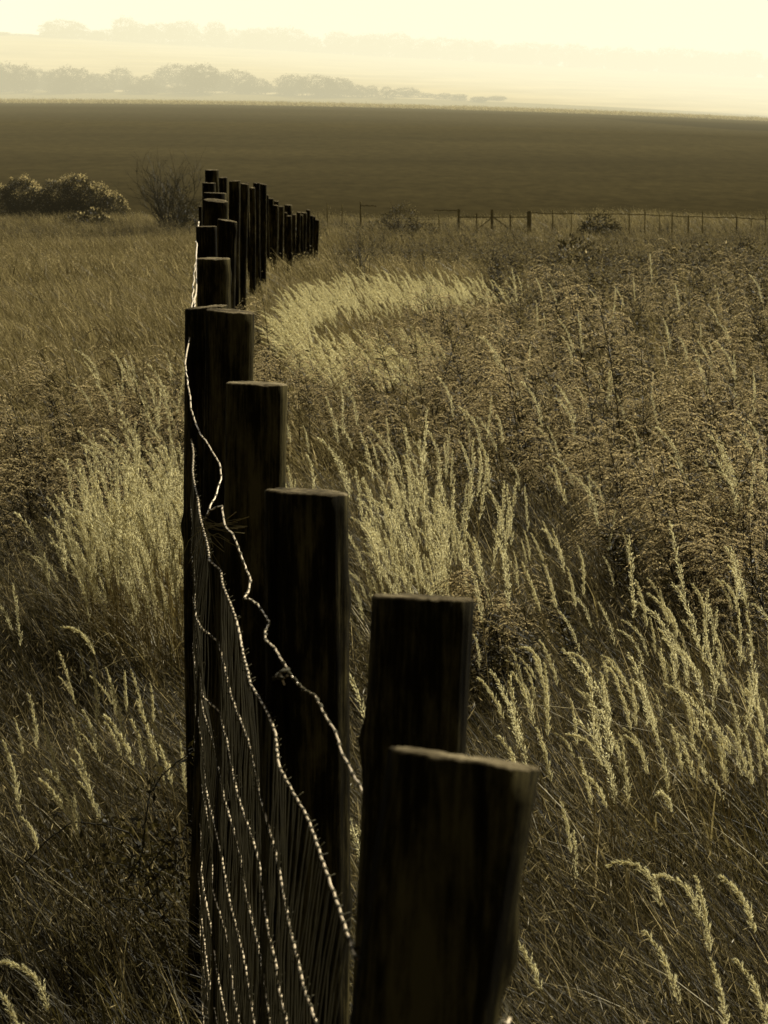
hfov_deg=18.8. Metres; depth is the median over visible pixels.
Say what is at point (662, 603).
reed grass stalk
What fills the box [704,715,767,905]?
reed grass stalk
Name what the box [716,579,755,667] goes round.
reed grass stalk
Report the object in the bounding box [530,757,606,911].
reed grass stalk
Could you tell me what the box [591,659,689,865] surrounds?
reed grass stalk
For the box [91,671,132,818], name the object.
reed grass stalk
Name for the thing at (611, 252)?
dark weed
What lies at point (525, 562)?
reed grass stalk
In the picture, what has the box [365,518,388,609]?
reed grass stalk
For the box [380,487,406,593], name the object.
reed grass stalk
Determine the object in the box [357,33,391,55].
tree
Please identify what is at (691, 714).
reed grass stalk
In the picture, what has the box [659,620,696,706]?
reed grass stalk
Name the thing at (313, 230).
fence post
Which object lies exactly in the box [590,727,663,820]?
reed grass stalk
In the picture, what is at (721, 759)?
reed grass stalk
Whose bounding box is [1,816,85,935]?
reed grass stalk
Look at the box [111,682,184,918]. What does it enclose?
reed grass stalk
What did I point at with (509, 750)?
reed grass stalk
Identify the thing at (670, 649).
reed grass stalk
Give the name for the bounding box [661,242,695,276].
dark weed
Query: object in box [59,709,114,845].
reed grass stalk
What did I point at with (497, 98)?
tree
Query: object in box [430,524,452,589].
reed grass stalk
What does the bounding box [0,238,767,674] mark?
seeding weeds
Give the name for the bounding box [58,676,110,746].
reed grass stalk
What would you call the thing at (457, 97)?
tree
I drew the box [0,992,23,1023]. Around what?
reed grass stalk
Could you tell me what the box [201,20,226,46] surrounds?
tree
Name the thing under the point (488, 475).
reed grass stalk
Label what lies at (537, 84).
slope
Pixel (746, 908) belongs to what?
reed grass stalk
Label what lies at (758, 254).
dark weed
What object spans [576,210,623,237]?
round shrub
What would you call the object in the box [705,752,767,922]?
reed grass stalk
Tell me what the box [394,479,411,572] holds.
reed grass stalk
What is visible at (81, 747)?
reed grass stalk
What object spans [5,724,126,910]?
reed grass stalk
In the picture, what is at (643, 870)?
reed grass stalk
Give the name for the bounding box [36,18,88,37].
tree
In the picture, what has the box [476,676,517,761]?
reed grass stalk
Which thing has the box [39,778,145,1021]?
reed grass stalk
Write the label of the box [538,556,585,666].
reed grass stalk
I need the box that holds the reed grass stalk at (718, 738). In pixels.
[691,707,731,888]
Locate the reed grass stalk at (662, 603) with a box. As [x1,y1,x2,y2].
[646,577,687,671]
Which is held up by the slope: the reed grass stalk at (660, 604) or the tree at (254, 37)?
the tree at (254, 37)
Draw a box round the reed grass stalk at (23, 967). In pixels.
[0,958,51,1023]
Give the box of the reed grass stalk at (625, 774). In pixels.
[559,734,672,975]
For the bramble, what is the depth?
7.81 m
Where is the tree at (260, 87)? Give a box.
[241,77,272,93]
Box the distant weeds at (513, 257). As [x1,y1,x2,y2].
[319,221,767,370]
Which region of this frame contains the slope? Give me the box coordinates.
[0,35,767,115]
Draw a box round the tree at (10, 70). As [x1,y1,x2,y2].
[0,61,24,90]
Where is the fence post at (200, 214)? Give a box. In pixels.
[198,206,201,225]
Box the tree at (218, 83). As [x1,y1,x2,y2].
[208,73,230,90]
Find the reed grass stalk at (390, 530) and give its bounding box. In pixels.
[363,503,395,666]
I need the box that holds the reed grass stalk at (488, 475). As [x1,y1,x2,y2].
[472,441,503,594]
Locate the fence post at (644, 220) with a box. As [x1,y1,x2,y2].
[644,210,645,231]
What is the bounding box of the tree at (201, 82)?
[178,62,223,94]
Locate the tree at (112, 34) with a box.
[90,28,124,40]
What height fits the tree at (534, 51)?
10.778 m
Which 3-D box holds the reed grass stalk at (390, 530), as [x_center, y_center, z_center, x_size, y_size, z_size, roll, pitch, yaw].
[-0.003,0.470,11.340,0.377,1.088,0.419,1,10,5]
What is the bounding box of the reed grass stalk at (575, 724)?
[558,698,591,851]
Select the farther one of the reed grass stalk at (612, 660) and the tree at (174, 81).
the tree at (174, 81)
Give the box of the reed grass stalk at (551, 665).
[513,640,602,804]
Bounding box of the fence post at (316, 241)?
[314,219,318,259]
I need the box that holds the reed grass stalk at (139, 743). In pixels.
[72,718,148,925]
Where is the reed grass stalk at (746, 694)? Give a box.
[705,691,764,807]
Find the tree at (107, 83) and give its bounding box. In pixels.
[98,73,116,91]
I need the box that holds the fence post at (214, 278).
[197,257,231,308]
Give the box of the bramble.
[0,740,195,964]
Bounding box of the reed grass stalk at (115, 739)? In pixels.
[103,721,127,852]
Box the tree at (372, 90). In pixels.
[365,85,378,96]
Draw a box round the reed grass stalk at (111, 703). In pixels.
[89,675,141,784]
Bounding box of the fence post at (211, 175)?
[205,169,218,192]
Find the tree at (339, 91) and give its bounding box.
[326,76,354,96]
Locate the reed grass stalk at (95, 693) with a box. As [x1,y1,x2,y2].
[22,660,141,895]
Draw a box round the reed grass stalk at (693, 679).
[667,647,720,727]
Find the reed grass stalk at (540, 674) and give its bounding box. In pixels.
[485,656,566,805]
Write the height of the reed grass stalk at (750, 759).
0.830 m
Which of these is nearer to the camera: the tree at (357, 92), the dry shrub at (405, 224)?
the dry shrub at (405, 224)
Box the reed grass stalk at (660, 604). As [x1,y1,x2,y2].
[612,592,689,689]
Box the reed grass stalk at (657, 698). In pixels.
[642,687,665,769]
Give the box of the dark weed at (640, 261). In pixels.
[631,250,652,270]
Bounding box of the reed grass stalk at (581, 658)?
[563,652,606,745]
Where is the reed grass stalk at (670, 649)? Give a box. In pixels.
[631,628,710,774]
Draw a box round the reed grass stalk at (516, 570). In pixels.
[513,551,518,591]
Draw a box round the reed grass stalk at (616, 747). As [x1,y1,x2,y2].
[577,727,634,825]
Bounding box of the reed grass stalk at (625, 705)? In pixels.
[568,683,647,831]
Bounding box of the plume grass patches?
[0,253,767,1017]
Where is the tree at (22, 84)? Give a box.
[7,62,38,92]
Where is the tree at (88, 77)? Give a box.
[72,67,97,92]
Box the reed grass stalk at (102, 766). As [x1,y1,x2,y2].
[79,732,131,854]
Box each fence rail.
[319,213,438,219]
[531,212,767,219]
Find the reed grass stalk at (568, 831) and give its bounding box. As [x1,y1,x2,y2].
[523,801,576,974]
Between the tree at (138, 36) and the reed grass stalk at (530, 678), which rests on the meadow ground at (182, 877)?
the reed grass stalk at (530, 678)
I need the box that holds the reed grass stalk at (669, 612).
[600,605,719,723]
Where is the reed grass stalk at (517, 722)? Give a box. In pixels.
[500,692,522,763]
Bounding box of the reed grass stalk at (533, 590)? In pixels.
[521,563,564,717]
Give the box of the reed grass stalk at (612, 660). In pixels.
[601,655,629,741]
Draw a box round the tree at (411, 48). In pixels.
[402,37,437,58]
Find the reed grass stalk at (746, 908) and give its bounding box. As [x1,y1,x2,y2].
[634,874,763,1022]
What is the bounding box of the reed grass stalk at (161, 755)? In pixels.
[102,733,189,945]
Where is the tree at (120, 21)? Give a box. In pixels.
[110,16,137,41]
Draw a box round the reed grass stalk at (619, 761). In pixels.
[574,740,622,845]
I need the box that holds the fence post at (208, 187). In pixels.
[202,182,215,223]
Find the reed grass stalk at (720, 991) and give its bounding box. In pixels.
[709,957,729,1023]
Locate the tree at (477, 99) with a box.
[469,96,488,101]
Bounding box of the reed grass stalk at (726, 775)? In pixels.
[720,739,764,905]
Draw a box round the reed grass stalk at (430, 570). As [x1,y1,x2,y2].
[426,558,434,594]
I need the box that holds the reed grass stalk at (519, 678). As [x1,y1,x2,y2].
[518,676,541,794]
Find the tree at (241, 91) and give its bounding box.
[235,85,252,93]
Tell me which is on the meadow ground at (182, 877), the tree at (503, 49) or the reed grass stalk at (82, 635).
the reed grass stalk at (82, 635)
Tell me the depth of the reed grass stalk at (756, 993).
5.72 m
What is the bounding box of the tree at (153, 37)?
[140,24,163,42]
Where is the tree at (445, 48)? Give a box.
[417,37,467,59]
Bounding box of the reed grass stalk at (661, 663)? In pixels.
[648,653,675,772]
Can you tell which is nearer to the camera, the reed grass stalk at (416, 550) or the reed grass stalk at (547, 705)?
the reed grass stalk at (547, 705)
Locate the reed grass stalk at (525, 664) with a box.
[516,655,553,732]
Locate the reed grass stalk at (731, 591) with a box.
[663,579,765,705]
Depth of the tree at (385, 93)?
581.49 m
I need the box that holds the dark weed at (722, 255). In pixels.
[705,240,735,271]
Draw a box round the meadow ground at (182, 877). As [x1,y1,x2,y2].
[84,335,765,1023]
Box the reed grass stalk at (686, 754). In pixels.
[637,731,717,904]
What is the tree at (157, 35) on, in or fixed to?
on the slope
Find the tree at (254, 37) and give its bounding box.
[239,27,265,48]
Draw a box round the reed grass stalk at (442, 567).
[441,561,506,674]
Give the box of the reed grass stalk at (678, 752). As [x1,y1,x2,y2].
[614,724,702,915]
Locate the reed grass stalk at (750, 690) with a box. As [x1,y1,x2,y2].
[677,671,753,832]
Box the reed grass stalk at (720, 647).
[670,630,735,742]
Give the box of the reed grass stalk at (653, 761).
[554,701,702,844]
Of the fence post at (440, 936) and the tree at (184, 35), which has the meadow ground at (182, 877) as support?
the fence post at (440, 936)
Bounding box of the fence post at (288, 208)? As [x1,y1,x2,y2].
[284,204,291,215]
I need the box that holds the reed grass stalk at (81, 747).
[40,726,90,887]
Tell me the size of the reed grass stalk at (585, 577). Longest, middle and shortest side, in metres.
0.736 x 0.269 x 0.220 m
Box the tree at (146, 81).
[137,75,155,93]
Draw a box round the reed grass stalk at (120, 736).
[103,714,154,957]
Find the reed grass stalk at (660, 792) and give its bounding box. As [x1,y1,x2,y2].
[630,789,675,936]
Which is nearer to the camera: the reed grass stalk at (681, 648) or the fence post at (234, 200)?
the reed grass stalk at (681, 648)
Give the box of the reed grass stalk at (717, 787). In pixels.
[699,766,761,882]
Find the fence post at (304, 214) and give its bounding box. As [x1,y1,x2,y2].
[301,212,306,261]
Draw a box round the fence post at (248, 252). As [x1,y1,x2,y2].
[247,182,249,279]
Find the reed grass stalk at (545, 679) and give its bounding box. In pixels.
[491,662,549,822]
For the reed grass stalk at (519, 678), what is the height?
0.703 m
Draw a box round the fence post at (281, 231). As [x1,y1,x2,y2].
[278,206,283,262]
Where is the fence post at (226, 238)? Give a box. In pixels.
[217,219,236,308]
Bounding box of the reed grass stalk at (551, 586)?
[522,564,571,711]
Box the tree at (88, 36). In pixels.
[81,30,104,39]
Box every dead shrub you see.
[328,225,394,287]
[403,256,494,346]
[469,276,505,305]
[485,259,545,306]
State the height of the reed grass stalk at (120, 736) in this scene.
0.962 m
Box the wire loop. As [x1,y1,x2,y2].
[349,1000,510,1023]
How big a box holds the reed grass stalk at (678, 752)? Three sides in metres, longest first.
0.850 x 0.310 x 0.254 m
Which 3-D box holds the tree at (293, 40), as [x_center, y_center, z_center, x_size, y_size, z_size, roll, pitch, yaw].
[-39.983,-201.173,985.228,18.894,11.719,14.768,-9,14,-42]
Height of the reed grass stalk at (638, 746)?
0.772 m
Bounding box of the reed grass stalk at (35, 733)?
[0,693,44,887]
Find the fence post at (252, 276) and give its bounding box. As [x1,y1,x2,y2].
[249,187,255,295]
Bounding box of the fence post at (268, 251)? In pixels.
[267,195,269,270]
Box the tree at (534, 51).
[509,41,552,64]
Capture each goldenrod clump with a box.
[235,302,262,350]
[407,429,513,536]
[425,569,552,742]
[490,564,592,704]
[555,494,676,627]
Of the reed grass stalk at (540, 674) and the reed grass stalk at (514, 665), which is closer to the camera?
the reed grass stalk at (540, 674)
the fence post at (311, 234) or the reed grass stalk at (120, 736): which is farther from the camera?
the fence post at (311, 234)
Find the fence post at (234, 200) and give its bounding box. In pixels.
[229,180,239,308]
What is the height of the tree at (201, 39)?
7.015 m
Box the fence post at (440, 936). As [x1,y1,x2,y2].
[349,746,539,1023]
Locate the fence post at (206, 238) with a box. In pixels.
[196,226,216,257]
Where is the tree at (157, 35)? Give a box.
[142,22,179,43]
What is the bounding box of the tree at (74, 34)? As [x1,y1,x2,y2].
[56,27,85,38]
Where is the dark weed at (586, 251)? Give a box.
[563,228,604,272]
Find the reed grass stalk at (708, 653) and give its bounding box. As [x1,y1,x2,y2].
[669,620,715,728]
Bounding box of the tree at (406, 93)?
[393,87,423,96]
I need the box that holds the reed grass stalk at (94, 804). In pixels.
[52,781,131,963]
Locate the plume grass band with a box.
[255,267,531,425]
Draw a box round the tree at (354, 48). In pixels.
[342,33,376,54]
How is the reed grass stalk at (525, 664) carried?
on the meadow ground at (182, 877)
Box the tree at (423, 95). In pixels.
[417,93,437,97]
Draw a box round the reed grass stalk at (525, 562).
[521,542,531,618]
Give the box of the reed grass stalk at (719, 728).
[703,711,748,872]
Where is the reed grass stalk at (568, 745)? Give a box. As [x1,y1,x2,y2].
[555,732,589,812]
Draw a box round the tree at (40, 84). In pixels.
[25,68,46,88]
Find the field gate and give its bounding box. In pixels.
[458,209,530,235]
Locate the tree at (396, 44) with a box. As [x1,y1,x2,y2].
[381,31,412,56]
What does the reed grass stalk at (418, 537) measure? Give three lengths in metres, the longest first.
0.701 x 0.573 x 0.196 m
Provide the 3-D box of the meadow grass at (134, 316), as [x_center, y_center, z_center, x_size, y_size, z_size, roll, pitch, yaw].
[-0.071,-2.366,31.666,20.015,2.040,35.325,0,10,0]
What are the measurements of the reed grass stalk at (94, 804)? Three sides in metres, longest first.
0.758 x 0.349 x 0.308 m
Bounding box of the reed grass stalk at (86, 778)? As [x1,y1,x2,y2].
[25,748,171,970]
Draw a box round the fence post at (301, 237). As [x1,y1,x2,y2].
[300,215,302,261]
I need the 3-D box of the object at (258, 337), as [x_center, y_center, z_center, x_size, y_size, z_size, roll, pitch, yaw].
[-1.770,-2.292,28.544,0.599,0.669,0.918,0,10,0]
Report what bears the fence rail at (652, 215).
attached to the fence post
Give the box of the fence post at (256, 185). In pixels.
[253,182,260,292]
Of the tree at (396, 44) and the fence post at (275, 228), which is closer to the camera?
the fence post at (275, 228)
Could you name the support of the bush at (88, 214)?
on the meadow ground at (182, 877)
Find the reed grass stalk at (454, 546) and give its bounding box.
[452,522,472,636]
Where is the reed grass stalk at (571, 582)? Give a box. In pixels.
[549,567,580,689]
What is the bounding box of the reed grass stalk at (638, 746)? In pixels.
[619,734,651,876]
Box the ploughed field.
[0,103,767,220]
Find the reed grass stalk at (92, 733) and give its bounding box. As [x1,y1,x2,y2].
[76,715,127,910]
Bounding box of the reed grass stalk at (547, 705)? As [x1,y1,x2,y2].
[472,683,551,845]
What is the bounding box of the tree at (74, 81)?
[51,64,85,93]
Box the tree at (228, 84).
[217,69,256,92]
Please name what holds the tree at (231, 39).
on the slope
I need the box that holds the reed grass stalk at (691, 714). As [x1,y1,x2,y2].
[663,693,709,875]
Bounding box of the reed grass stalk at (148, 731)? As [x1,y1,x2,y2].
[119,699,188,960]
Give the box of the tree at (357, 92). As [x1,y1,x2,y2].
[346,83,368,97]
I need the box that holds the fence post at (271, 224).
[269,198,272,265]
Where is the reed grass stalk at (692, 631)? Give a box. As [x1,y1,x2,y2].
[654,620,746,797]
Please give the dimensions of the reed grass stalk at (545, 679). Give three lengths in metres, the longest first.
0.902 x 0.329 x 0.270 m
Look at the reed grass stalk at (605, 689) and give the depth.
8.63 m
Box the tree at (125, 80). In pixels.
[119,75,141,91]
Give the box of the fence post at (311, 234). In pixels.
[310,215,312,260]
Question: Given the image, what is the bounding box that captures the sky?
[0,0,767,77]
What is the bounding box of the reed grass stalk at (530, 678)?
[500,667,536,759]
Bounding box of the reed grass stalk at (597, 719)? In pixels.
[582,692,609,792]
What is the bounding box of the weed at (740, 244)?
[732,238,759,265]
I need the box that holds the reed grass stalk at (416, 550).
[408,536,422,586]
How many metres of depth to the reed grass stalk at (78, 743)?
9.06 m
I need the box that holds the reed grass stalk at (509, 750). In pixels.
[496,735,554,944]
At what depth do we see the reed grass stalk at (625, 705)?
8.87 m
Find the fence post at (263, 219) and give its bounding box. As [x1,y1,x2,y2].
[260,183,266,284]
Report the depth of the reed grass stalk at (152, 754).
8.56 m
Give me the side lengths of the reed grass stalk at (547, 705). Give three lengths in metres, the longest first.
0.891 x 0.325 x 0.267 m
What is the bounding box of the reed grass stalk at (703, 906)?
[614,875,715,1023]
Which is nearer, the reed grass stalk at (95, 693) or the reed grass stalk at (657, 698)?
the reed grass stalk at (95, 693)
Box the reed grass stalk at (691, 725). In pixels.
[644,704,695,842]
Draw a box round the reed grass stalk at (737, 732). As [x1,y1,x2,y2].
[728,712,745,839]
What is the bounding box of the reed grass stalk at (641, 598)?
[614,579,657,746]
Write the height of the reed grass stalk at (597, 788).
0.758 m
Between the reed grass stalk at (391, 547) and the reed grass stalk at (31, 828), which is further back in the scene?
the reed grass stalk at (391, 547)
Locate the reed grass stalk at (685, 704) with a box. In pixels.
[596,650,740,758]
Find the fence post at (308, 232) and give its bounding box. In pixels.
[306,209,309,261]
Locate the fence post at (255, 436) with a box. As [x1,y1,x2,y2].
[210,381,287,1023]
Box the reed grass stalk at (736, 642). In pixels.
[728,631,756,723]
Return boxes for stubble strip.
[0,91,767,117]
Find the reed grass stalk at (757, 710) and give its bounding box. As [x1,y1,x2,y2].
[741,688,767,875]
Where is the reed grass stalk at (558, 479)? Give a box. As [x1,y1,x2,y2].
[532,465,579,601]
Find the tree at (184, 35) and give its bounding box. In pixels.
[160,20,200,44]
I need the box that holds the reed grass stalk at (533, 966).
[519,940,581,1023]
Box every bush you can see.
[0,172,52,216]
[30,173,130,217]
[61,207,116,226]
[111,142,207,227]
[174,201,199,230]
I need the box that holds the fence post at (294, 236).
[292,214,295,264]
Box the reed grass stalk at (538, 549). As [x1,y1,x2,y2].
[513,532,560,618]
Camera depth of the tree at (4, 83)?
583.77 m
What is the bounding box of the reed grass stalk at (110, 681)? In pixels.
[105,667,126,813]
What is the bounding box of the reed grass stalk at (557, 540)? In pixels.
[552,529,574,633]
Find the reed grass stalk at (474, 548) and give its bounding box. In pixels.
[465,531,480,659]
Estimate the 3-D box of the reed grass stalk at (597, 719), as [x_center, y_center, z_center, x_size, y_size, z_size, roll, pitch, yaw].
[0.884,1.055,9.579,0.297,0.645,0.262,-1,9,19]
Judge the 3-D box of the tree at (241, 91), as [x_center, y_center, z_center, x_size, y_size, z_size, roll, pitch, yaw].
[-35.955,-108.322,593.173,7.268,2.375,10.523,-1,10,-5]
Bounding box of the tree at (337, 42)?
[321,31,354,53]
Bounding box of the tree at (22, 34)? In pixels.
[5,34,35,35]
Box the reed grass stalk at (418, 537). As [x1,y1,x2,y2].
[413,522,427,577]
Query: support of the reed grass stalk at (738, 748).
on the meadow ground at (182, 877)
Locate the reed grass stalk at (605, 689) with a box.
[552,672,612,845]
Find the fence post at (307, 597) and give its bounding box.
[264,487,352,1023]
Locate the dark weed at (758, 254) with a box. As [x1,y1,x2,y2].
[745,242,767,272]
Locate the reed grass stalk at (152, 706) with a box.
[102,683,155,808]
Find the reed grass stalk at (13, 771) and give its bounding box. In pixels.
[0,739,50,995]
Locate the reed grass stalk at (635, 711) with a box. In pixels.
[630,679,651,819]
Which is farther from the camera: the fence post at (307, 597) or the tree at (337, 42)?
the tree at (337, 42)
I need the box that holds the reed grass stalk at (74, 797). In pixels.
[7,792,118,910]
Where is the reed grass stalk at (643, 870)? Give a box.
[528,859,670,1023]
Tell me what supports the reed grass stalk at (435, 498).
on the meadow ground at (182, 877)
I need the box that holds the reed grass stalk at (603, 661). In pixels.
[555,658,626,742]
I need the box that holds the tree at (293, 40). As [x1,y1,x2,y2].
[272,25,307,50]
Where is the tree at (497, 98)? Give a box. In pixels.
[488,96,506,100]
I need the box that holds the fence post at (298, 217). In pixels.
[296,212,300,262]
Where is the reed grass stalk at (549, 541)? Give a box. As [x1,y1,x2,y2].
[542,521,558,581]
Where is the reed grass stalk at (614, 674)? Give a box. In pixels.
[593,665,618,778]
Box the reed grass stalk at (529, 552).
[519,530,533,615]
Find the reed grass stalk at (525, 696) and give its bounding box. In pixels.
[510,671,559,857]
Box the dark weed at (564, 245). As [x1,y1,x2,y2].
[552,233,588,269]
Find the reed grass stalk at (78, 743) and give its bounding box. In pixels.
[24,717,96,830]
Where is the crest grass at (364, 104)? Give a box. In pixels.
[0,97,767,120]
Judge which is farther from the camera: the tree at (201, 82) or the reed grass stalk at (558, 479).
the tree at (201, 82)
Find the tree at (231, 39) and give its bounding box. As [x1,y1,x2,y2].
[222,28,252,47]
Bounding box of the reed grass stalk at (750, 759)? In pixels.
[708,733,754,933]
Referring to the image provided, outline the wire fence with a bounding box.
[184,221,361,1023]
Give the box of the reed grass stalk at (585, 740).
[565,733,615,872]
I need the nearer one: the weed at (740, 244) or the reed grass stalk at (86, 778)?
the reed grass stalk at (86, 778)
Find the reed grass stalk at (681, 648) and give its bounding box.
[654,596,702,723]
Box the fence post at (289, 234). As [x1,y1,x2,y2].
[286,215,291,271]
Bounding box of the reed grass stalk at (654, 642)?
[649,616,656,716]
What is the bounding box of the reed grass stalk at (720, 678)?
[702,660,764,773]
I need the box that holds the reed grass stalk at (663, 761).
[583,729,742,955]
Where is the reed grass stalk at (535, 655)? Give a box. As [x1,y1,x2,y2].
[504,646,544,765]
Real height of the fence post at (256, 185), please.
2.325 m
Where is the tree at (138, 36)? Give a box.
[121,21,147,41]
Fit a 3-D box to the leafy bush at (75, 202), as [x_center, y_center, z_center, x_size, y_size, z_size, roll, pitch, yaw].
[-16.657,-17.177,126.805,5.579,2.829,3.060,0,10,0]
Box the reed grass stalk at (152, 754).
[145,740,189,910]
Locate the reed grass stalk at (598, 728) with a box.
[543,693,612,867]
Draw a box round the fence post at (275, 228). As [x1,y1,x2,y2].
[273,205,277,268]
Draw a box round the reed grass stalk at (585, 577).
[564,545,590,632]
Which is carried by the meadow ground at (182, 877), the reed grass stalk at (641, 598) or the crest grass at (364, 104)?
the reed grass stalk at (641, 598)
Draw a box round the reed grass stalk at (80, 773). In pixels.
[70,758,131,900]
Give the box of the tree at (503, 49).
[493,43,529,63]
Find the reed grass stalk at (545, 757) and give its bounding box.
[525,728,568,915]
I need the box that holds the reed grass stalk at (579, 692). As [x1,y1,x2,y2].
[574,688,603,765]
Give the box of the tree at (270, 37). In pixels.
[256,26,293,49]
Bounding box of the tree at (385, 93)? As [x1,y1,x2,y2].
[374,86,396,99]
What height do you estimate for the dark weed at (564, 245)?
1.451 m
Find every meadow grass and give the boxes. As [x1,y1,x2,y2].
[0,205,767,289]
[0,264,767,528]
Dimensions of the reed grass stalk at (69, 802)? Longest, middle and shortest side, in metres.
1.006 x 0.463 x 0.409 m
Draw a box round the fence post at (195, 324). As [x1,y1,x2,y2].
[181,304,227,876]
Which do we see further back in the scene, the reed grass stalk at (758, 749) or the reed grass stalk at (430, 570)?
the reed grass stalk at (430, 570)
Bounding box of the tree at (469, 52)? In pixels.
[450,37,481,60]
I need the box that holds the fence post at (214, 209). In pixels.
[202,198,227,225]
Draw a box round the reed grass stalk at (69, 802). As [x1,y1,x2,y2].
[7,768,131,1016]
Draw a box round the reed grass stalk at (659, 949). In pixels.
[641,929,683,1023]
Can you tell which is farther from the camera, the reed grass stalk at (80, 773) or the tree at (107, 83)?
the tree at (107, 83)
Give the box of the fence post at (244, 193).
[240,183,248,310]
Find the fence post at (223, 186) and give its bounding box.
[219,177,227,200]
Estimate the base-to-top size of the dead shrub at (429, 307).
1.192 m
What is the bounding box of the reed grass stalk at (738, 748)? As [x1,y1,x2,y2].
[707,724,767,929]
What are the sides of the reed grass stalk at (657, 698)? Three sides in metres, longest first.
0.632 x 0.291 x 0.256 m
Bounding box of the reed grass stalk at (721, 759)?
[647,741,734,870]
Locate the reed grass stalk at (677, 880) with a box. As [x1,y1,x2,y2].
[650,872,743,1023]
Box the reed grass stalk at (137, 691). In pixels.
[113,670,175,822]
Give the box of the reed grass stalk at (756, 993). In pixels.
[732,958,767,1023]
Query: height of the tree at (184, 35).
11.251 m
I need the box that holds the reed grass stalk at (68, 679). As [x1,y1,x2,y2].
[45,651,105,825]
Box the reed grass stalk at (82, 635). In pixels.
[55,625,110,765]
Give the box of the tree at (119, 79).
[108,66,132,88]
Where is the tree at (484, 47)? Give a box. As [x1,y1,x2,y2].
[470,39,500,61]
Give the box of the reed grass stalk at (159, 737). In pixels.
[150,716,188,900]
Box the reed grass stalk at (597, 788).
[528,773,667,917]
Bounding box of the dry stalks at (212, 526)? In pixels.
[182,512,247,567]
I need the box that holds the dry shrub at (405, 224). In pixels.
[341,194,441,236]
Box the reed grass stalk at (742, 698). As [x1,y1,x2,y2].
[725,676,746,755]
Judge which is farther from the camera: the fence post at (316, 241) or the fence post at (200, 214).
the fence post at (316, 241)
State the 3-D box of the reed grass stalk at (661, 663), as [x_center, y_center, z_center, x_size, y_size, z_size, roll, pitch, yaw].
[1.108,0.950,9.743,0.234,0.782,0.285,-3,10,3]
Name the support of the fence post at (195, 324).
on the meadow ground at (182, 877)
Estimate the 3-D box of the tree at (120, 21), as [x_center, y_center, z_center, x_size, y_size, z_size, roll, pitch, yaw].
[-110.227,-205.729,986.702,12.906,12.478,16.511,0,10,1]
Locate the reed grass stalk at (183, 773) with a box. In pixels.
[154,739,189,916]
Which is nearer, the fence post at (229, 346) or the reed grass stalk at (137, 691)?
the fence post at (229, 346)
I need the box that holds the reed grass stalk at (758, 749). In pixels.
[706,730,762,878]
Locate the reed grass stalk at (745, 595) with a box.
[720,564,767,713]
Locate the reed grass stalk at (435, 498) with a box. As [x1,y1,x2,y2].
[429,489,467,582]
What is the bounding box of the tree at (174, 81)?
[151,63,206,89]
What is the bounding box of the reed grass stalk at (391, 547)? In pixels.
[383,538,407,592]
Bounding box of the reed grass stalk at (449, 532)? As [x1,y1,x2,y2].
[442,504,473,594]
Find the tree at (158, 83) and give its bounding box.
[150,77,167,88]
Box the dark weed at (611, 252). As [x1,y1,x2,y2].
[598,241,634,268]
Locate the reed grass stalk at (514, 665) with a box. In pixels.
[505,659,527,733]
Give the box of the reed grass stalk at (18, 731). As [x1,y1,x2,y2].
[13,718,29,821]
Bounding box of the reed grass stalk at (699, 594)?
[656,584,706,703]
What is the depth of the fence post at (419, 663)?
3.36 m
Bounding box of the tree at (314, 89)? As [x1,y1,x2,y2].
[294,73,340,96]
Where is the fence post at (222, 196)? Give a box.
[204,192,226,200]
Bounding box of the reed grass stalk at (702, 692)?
[660,657,713,749]
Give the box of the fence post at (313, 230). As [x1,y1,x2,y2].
[313,216,314,250]
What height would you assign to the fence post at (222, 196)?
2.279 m
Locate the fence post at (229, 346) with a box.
[187,308,253,1015]
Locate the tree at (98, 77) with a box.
[85,72,105,86]
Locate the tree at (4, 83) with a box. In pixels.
[0,64,10,91]
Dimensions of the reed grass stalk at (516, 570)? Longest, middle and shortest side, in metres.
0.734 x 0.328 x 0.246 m
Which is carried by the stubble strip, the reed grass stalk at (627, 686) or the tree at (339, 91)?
the tree at (339, 91)
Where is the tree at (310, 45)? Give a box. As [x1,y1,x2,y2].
[292,34,323,51]
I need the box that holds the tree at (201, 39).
[189,33,208,45]
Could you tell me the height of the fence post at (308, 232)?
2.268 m
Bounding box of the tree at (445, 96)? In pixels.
[433,93,454,98]
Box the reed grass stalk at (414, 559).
[362,536,418,638]
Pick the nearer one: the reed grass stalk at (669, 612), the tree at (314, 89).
the reed grass stalk at (669, 612)
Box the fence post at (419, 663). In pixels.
[352,593,473,1001]
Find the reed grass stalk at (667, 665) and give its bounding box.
[661,657,735,814]
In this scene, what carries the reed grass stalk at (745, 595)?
on the meadow ground at (182, 877)
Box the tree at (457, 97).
[452,94,466,99]
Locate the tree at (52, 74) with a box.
[43,66,71,92]
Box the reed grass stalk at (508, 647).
[500,646,526,734]
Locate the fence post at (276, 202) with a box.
[274,201,278,261]
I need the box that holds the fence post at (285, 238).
[284,212,286,261]
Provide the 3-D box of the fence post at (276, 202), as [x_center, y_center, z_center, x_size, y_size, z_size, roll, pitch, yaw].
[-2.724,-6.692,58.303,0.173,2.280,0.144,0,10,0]
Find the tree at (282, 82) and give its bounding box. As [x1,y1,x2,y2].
[272,73,304,94]
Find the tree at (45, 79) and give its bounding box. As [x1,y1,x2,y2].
[40,70,56,88]
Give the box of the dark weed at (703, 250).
[684,235,720,271]
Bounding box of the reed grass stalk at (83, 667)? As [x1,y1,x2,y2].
[78,649,95,706]

